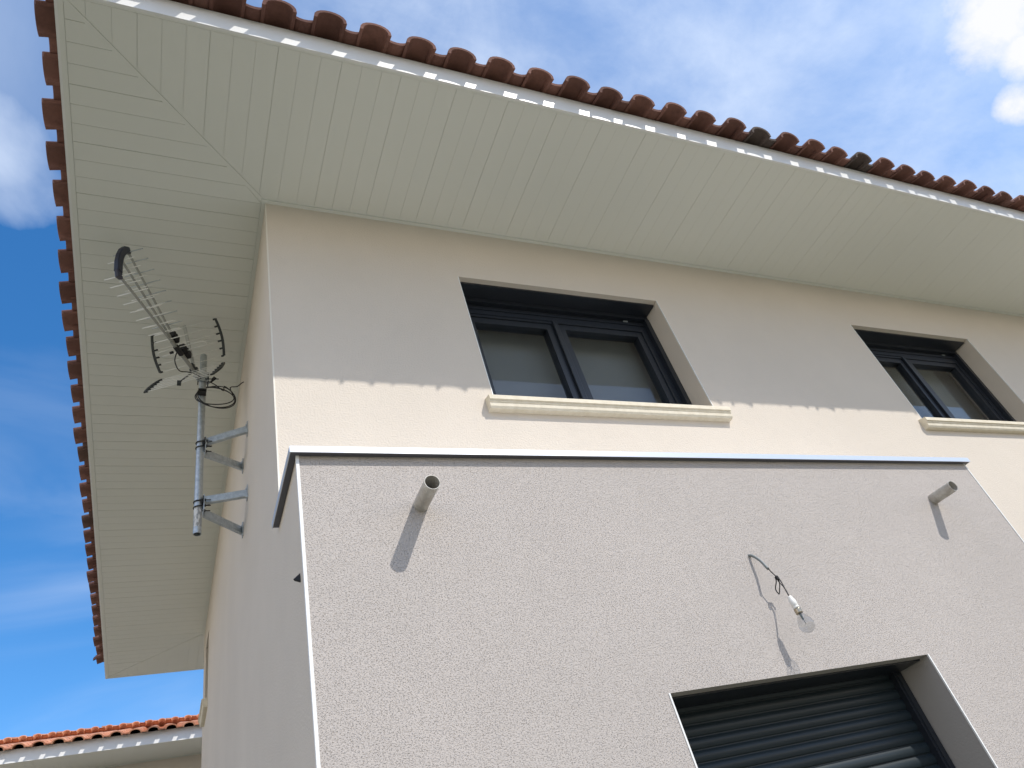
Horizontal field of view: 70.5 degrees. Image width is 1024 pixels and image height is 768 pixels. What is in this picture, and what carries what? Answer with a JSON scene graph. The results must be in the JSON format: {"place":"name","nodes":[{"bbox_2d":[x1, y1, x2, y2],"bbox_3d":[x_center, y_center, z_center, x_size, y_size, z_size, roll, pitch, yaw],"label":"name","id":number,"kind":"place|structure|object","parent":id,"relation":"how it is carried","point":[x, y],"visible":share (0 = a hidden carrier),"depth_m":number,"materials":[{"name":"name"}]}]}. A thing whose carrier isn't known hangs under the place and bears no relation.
{"place":"outdoors","nodes":[
{"label":"outdoors","id":0,"kind":"place"},
{"bbox_2d":[0,714,201,767],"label":"house","id":1,"kind":"structure","parent":0,"point":[174,742],"depth_m":9.86,"materials":[{"name":"white plastic"}]},
{"bbox_2d":[0,0,1023,739],"label":"sky","id":2,"kind":"structure","parent":0,"point":[936,87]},
{"bbox_2d":[34,0,1023,767],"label":"house","id":3,"kind":"structure","parent":0,"point":[566,406],"depth_m":3.72,"materials":[{"name":"white paint"}]},
{"bbox_2d":[104,246,247,537],"bbox_3d":[-1.894,0.119,4.029,0.455,1.357,1.305,-23,-39,7],"label":"antenna","id":4,"kind":"object","parent":3,"relation":"attached to","point":[201,377],"visible":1,"depth_m":4.20,"materials":[{"name":"metal"}]},
{"bbox_2d":[198,697,207,726],"bbox_3d":[-2.861,3.040,6.700,0.053,0.086,0.520,3,-43,-25],"label":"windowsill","id":5,"kind":"structure","parent":3,"relation":"in","point":[204,702],"depth_m":6.61,"materials":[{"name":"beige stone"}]},
{"bbox_2d":[460,282,732,421],"bbox_3d":[0.389,-0.139,4.305,1.509,1.108,0.391,3,-43,-25],"label":"window","id":6,"kind":"structure","parent":3,"relation":"in","point":[543,353],"depth_m":4.46,"materials":[{"name":"black metal"}]},
{"bbox_2d":[748,554,812,632],"bbox_3d":[1.025,0.790,2.777,0.060,0.376,0.144,3,-43,-25],"label":"hanging bulb","id":7,"kind":"object","parent":3,"relation":"hanging from","point":[797,609],"visible":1,"depth_m":2.73,"materials":[{"name":"grey"}]},
{"bbox_2d":[854,329,1023,433],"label":"window","id":8,"kind":"structure","parent":3,"relation":"in","point":[919,367],"depth_m":5.85,"materials":[{"name":"black metal"}]}
]}

